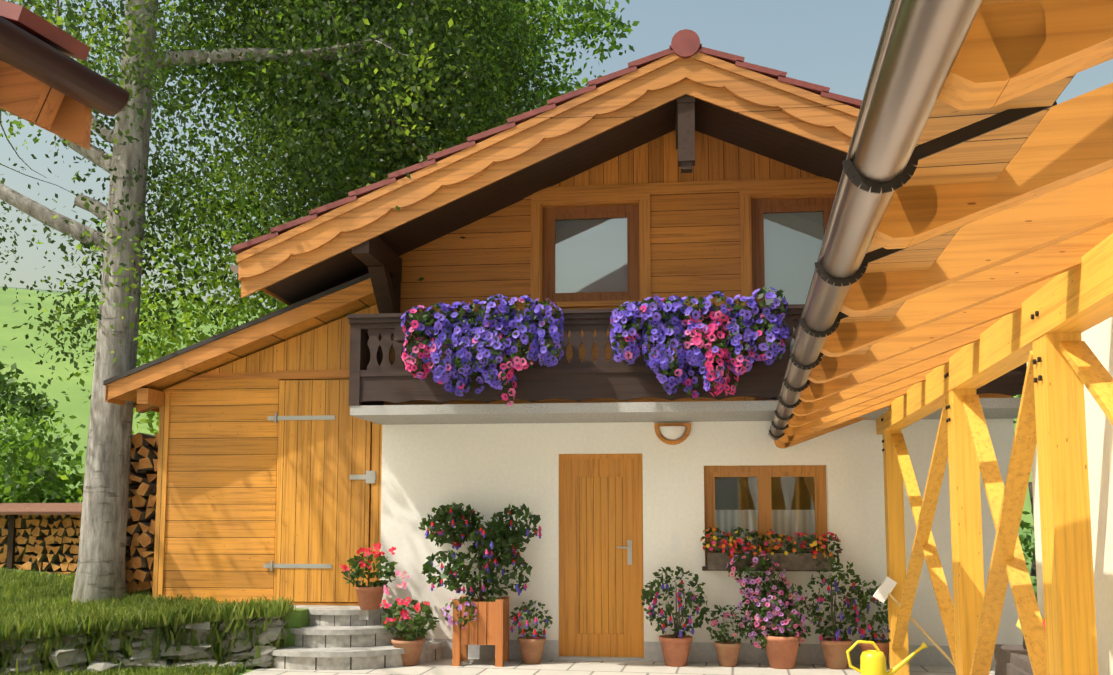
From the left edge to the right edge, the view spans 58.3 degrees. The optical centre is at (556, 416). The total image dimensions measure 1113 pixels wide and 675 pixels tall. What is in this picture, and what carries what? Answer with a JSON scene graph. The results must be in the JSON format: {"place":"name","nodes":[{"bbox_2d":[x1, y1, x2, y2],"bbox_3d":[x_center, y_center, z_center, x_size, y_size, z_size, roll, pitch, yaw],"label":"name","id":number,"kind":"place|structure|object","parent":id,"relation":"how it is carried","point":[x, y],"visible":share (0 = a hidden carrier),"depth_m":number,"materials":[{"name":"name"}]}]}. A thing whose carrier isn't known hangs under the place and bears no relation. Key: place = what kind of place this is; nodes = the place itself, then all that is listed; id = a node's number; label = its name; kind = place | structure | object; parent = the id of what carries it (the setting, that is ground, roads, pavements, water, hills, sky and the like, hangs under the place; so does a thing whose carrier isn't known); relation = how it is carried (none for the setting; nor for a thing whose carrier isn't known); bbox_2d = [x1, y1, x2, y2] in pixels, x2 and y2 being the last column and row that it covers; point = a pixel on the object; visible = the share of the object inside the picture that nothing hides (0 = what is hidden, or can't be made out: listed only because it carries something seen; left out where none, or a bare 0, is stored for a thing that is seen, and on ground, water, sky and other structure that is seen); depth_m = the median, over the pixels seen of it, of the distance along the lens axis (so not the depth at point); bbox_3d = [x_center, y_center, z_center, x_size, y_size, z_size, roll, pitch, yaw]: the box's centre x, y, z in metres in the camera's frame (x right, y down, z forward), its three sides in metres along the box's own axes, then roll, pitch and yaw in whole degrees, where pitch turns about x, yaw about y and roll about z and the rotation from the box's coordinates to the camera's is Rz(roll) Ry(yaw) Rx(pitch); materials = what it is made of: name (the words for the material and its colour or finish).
{"place":"outdoors","nodes":[
{"label":"outdoors","id":0,"kind":"place"},
{"bbox_2d":[0,0,91,149],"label":"roof","id":1,"kind":"structure","parent":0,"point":[27,97],"depth_m":3.33,"materials":[{"name":"brown wood"}]},
{"bbox_2d":[0,16,129,115],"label":"gutter","id":2,"kind":"object","parent":1,"relation":"attached to","point":[24,51],"visible":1,"depth_m":3.15,"materials":[{"name":"brown metal"}]},
{"bbox_2d":[0,489,309,669],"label":"lawn","id":3,"kind":"structure","parent":0,"point":[298,618],"depth_m":9.55,"materials":[{"name":"green plant"}]},
{"bbox_2d":[0,348,81,487],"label":"bush","id":4,"kind":"object","parent":3,"relation":"on","point":[14,399],"visible":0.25,"depth_m":28.50,"materials":[{"name":"green plant"}]},
{"bbox_2d":[0,503,81,568],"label":"shelter","id":5,"kind":"object","parent":3,"relation":"on","point":[13,511],"visible":0.35,"depth_m":13.69,"materials":[{"name":"brown wood"}]},
{"bbox_2d":[0,424,84,502],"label":"bush","id":6,"kind":"object","parent":3,"relation":"on","point":[13,486],"visible":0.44,"depth_m":15.34,"materials":[{"name":"green plant"}]},
{"bbox_2d":[0,400,86,502],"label":"bush","id":7,"kind":"object","parent":3,"relation":"on","point":[33,428],"visible":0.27,"depth_m":20.99,"materials":[{"name":"green plant"}]},
{"bbox_2d":[0,433,158,593],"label":"woodpiles","id":8,"kind":"object","parent":3,"relation":"on","point":[50,543],"visible":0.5,"depth_m":10.94,"materials":[{"name":"brown wood"}]},
{"bbox_2d":[57,212,286,501],"bbox_3d":[-5.271,-0.051,15.155,4.356,6.302,4.566,3,-6,-29],"label":"foliage","id":9,"kind":"object","parent":3,"relation":"on","point":[153,352],"visible":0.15,"depth_m":14.63,"materials":[{"name":"green plant"}]},
{"bbox_2d":[152,304,381,605],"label":"shed","id":10,"kind":"structure","parent":3,"relation":"on","point":[247,490],"depth_m":10.33,"materials":[{"name":"orange wood"}]},
{"bbox_2d":[103,273,376,412],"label":"shed roof","id":11,"kind":"structure","parent":10,"relation":"attached to","point":[142,387],"depth_m":10.15,"materials":[{"name":"brown wood"}]},
{"bbox_2d":[0,0,567,602],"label":"tree","id":12,"kind":"object","parent":3,"relation":"on","point":[406,52],"visible":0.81,"depth_m":11.04,"materials":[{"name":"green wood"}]},
{"bbox_2d":[74,194,107,222],"bbox_3d":[-4.938,-2.216,10.797,0.549,0.409,0.178,0,-6,-5],"label":"stub","id":13,"kind":"object","parent":12,"relation":"attached to","point":[79,202],"visible":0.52,"depth_m":10.75,"materials":[{"name":"grey wood"}]},
{"bbox_2d":[166,0,639,312],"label":"tree","id":14,"kind":"object","parent":3,"relation":"on","point":[580,28],"depth_m":22.35,"materials":[{"name":"green plant"}]},
{"bbox_2d":[263,413,375,570],"bbox_3d":[-2.423,0.763,10.228,1.169,1.620,0.028,-1,-6,6],"label":"door hardware","id":15,"kind":"object","parent":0,"point":[369,476],"visible":0.94,"depth_m":10.20,"materials":[{"name":"silver metal"}]},
{"bbox_2d":[0,286,1033,528],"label":"hill","id":16,"kind":"structure","parent":0,"point":[20,356],"depth_m":94.95,"materials":[{"name":"green plant"}]},
{"bbox_2d":[0,0,1112,308],"label":"sky","id":17,"kind":"structure","parent":0,"point":[833,44],"materials":[{"name":"blue"}]},
{"bbox_2d":[243,658,994,674],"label":"patio","id":18,"kind":"structure","parent":0,"point":[443,666],"depth_m":9.21,"materials":[{"name":"grey stone"}]},
{"bbox_2d":[271,607,445,669],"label":"steps","id":19,"kind":"structure","parent":18,"relation":"on","point":[336,639],"depth_m":9.45,"materials":[{"name":"grey stone"}]},
{"bbox_2d":[221,605,369,619],"bbox_3d":[-2.604,1.955,10.007,1.580,0.105,0.350,-1,-6,6],"label":"landing","id":20,"kind":"object","parent":19,"relation":"on","point":[365,617],"visible":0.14,"depth_m":9.90,"materials":[{"name":"grey stone"}]},
{"bbox_2d":[340,500,552,665],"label":"flowers","id":21,"kind":"object","parent":18,"relation":"on","point":[493,539],"visible":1,"depth_m":9.59,"materials":[{"name":"green plant"}]},
{"bbox_2d":[452,596,508,666],"bbox_3d":[-0.725,2.061,9.614,0.480,0.620,0.400,-1,-6,6],"label":"planter","id":22,"kind":"object","parent":18,"relation":"on","point":[489,625],"visible":0.85,"depth_m":9.43,"materials":[{"name":"brown wood"}]},
{"bbox_2d":[641,526,888,669],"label":"flowers","id":23,"kind":"object","parent":18,"relation":"on","point":[782,645],"visible":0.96,"depth_m":9.37,"materials":[{"name":"green plant"}]},
{"bbox_2d":[846,640,927,674],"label":"watering can","id":24,"kind":"object","parent":18,"relation":"on","point":[872,662],"visible":1,"depth_m":8.43,"materials":[{"name":"yellow plastic"}]},
{"bbox_2d":[873,576,954,666],"bbox_3d":[3.177,1.822,8.529,0.192,0.865,1.039,4,-7,-33],"label":"tool","id":25,"kind":"object","parent":18,"relation":"on","point":[884,589],"visible":1,"depth_m":8.89,"materials":[{"name":"white"}]},
{"bbox_2d":[882,332,1098,674],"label":"posts","id":26,"kind":"object","parent":18,"relation":"on","point":[1068,585],"visible":0.97,"depth_m":4.23,"materials":[{"name":"yellow wood"}]},
{"bbox_2d":[876,233,1112,674],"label":"braces","id":27,"kind":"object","parent":18,"relation":"on","point":[1078,298],"depth_m":5.11,"materials":[{"name":"yellow wood"}]},
{"bbox_2d":[768,0,1112,448],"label":"porch roof","id":28,"kind":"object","parent":27,"relation":"on","point":[1027,202],"visible":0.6,"depth_m":2.34,"materials":[{"name":"orange wood"}]},
{"bbox_2d":[769,0,982,439],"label":"porch gutter","id":29,"kind":"object","parent":28,"relation":"attached to","point":[922,41],"visible":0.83,"depth_m":1.65,"materials":[{"name":"brown metal"}]},
{"bbox_2d":[769,101,1056,437],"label":"gutter brackets","id":30,"kind":"object","parent":29,"relation":"on","point":[966,133],"visible":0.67,"depth_m":1.85,"materials":[{"name":"grey metal"}]},
{"bbox_2d":[994,644,1032,674],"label":"stone steps","id":31,"kind":"structure","parent":18,"relation":"on","point":[1011,659],"depth_m":7.49,"materials":[{"name":"grey stone"}]},
{"bbox_2d":[1016,617,1043,649],"bbox_3d":[3.648,1.549,7.672,0.235,0.467,0.164,-1,-6,6],"label":"gnome","id":32,"kind":"object","parent":31,"relation":"on","point":[1018,625],"visible":0.06,"depth_m":7.65,"materials":[{"name":"yellow"}]},
{"bbox_2d":[1027,316,1112,674],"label":"neighbour wall","id":33,"kind":"structure","parent":18,"relation":"on","point":[1098,339],"depth_m":6.47,"materials":[{"name":"paint"}]},
{"bbox_2d":[234,529,1037,674],"bbox_3d":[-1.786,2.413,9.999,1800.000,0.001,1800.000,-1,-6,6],"label":"ground","id":34,"kind":"structure","parent":0,"point":[1021,532],"depth_m":29.77,"materials":[{"name":"green plant"}]},
{"bbox_2d":[0,615,286,674],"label":"stone wall","id":35,"kind":"structure","parent":34,"relation":"on","point":[68,657],"depth_m":9.05,"materials":[{"name":"stone"}]},
{"bbox_2d":[0,566,295,674],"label":"grass blades","id":36,"kind":"object","parent":34,"relation":"on","point":[38,604],"visible":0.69,"depth_m":9.15,"materials":[{"name":"green plant"}]},
{"bbox_2d":[380,419,1022,666],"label":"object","id":37,"kind":"object","parent":34,"relation":"on","point":[488,471],"visible":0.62,"depth_m":9.84,"materials":[{"name":"paint"}]},
{"bbox_2d":[556,454,645,661],"bbox_3d":[0.442,1.380,9.905,0.879,2.030,0.140,-1,-6,6],"label":"door","id":38,"kind":"structure","parent":37,"relation":"attached to","point":[601,607],"depth_m":9.92,"materials":[{"name":"brown wood"}]},
{"bbox_2d":[617,540,631,564],"bbox_3d":[0.674,1.341,9.862,0.142,0.240,0.064,-1,-6,6],"label":"door handle","id":39,"kind":"object","parent":38,"relation":"attached to","point":[629,551],"visible":1,"depth_m":9.87,"materials":[{"name":"silver metal"}]},
{"bbox_2d":[654,423,690,444],"bbox_3d":[1.148,0.167,9.848,0.360,0.215,0.092,-1,-6,6],"label":"lamp","id":40,"kind":"object","parent":37,"relation":"attached to","point":[672,431],"visible":0.96,"depth_m":9.85,"materials":[{"name":"white"}]},
{"bbox_2d":[350,398,1020,424],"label":"slab","id":41,"kind":"structure","parent":37,"relation":"on","point":[992,408],"depth_m":9.16,"materials":[{"name":"concrete"}]},
{"bbox_2d":[347,304,1026,405],"bbox_3d":[1.261,-0.522,9.342,6.360,0.850,1.200,-1,-6,6],"label":"balcony rail","id":42,"kind":"object","parent":41,"relation":"on","point":[376,377],"visible":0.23,"depth_m":9.07,"materials":[{"name":"brown wood"}]},
{"bbox_2d":[400,286,789,405],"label":"petunias","id":43,"kind":"object","parent":42,"relation":"attached to","point":[496,328],"visible":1,"depth_m":8.75,"materials":[{"name":"purple plant"}]},
{"bbox_2d":[384,130,1011,424],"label":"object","id":44,"kind":"object","parent":37,"relation":"on","point":[695,249],"visible":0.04,"depth_m":10.14,"materials":[{"name":"brown wood"}]},
{"bbox_2d":[352,95,694,313],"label":"purlins","id":45,"kind":"object","parent":44,"relation":"attached to","point":[379,257],"visible":0.5,"depth_m":9.54,"materials":[{"name":"brown wood"}]},
{"bbox_2d":[261,98,847,304],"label":"roof","id":46,"kind":"structure","parent":44,"relation":"on","point":[772,142],"depth_m":9.84,"materials":[{"name":"wood"}]},
{"bbox_2d":[230,265,238,273],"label":"gutters","id":47,"kind":"object","parent":46,"relation":"attached to","point":[234,268],"visible":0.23,"depth_m":9.29,"materials":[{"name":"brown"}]},
{"bbox_2d":[231,29,861,253],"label":"verge tiles","id":48,"kind":"object","parent":46,"relation":"on","point":[685,44],"visible":0.31,"depth_m":9.01,"materials":[{"name":"red tile"}]},
{"bbox_2d":[237,52,859,297],"bbox_3d":[1.164,-2.232,8.888,8.280,2.174,0.095,-1,-6,6],"label":"bargeboard","id":49,"kind":"object","parent":46,"relation":"attached to","point":[812,116],"visible":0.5,"depth_m":9.04,"materials":[{"name":"brown wood"}]},
{"bbox_2d":[543,204,639,301],"bbox_3d":[0.357,-1.661,10.273,0.996,1.028,0.070,-1,-6,6],"label":"upper window frame","id":50,"kind":"object","parent":44,"relation":"attached to","point":[630,213],"visible":0.81,"depth_m":10.25,"materials":[{"name":"brown wood"}]},
{"bbox_2d":[555,218,627,292],"bbox_3d":[0.357,-1.662,10.268,0.746,0.778,0.001,-1,-6,6],"label":"window glass","id":51,"kind":"object","parent":50,"relation":"in","point":[589,256],"visible":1,"depth_m":10.27,"materials":[{"name":"glass"}]},
{"bbox_2d":[524,177,838,400],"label":"casings","id":52,"kind":"object","parent":44,"relation":"attached to","point":[749,190],"visible":0.52,"depth_m":10.08,"materials":[{"name":"brown wood"}]},
{"bbox_2d":[555,212,823,399],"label":"window panes","id":53,"kind":"structure","parent":44,"relation":"attached to","point":[808,273],"depth_m":10.12,"materials":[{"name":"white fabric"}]},
{"bbox_2d":[751,197,834,400],"bbox_3d":[2.395,-1.121,9.998,0.858,2.168,0.070,-1,-6,6],"label":"door frame","id":54,"kind":"object","parent":44,"relation":"attached to","point":[759,208],"visible":0.42,"depth_m":10.06,"materials":[{"name":"brown wood"}]},
{"bbox_2d":[763,211,823,399],"bbox_3d":[2.395,-1.122,9.993,0.598,1.908,0.001,-1,-6,6],"label":"door glass","id":55,"kind":"object","parent":54,"relation":"in","point":[797,235],"visible":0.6,"depth_m":10.05,"materials":[{"name":"glass"}]},
{"bbox_2d":[704,465,827,565],"bbox_3d":[2.058,0.976,9.854,1.192,0.986,0.070,-1,-6,6],"label":"window frame","id":56,"kind":"object","parent":37,"relation":"attached to","point":[763,474],"visible":0.56,"depth_m":9.85,"materials":[{"name":"brown wood"}]},
{"bbox_2d":[715,510,814,551],"bbox_3d":[2.064,1.148,9.892,0.992,0.450,0.001,-1,-6,6],"label":"curtain","id":57,"kind":"object","parent":56,"relation":"attached to","point":[783,521],"depth_m":9.89,"materials":[{"name":"white fabric"}]},
{"bbox_2d":[715,477,815,551],"bbox_3d":[2.058,0.975,9.849,0.972,0.766,0.001,-1,-6,6],"label":"window glass","id":58,"kind":"object","parent":56,"relation":"in","point":[773,509],"visible":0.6,"depth_m":9.85,"materials":[{"name":"clear glass"}]},
{"bbox_2d":[702,566,832,570],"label":"sill","id":59,"kind":"structure","parent":37,"relation":"attached to","point":[704,568],"depth_m":9.65,"materials":[{"name":"brown wood"}]},
{"bbox_2d":[1012,394,1036,585],"bbox_3d":[8.757,0.416,18.278,5.847,6.259,5.505,-1,-6,6],"label":"tree","id":60,"kind":"object","parent":34,"relation":"on","point":[1023,525],"depth_m":18.05,"materials":[{"name":"green plant"}]}
]}

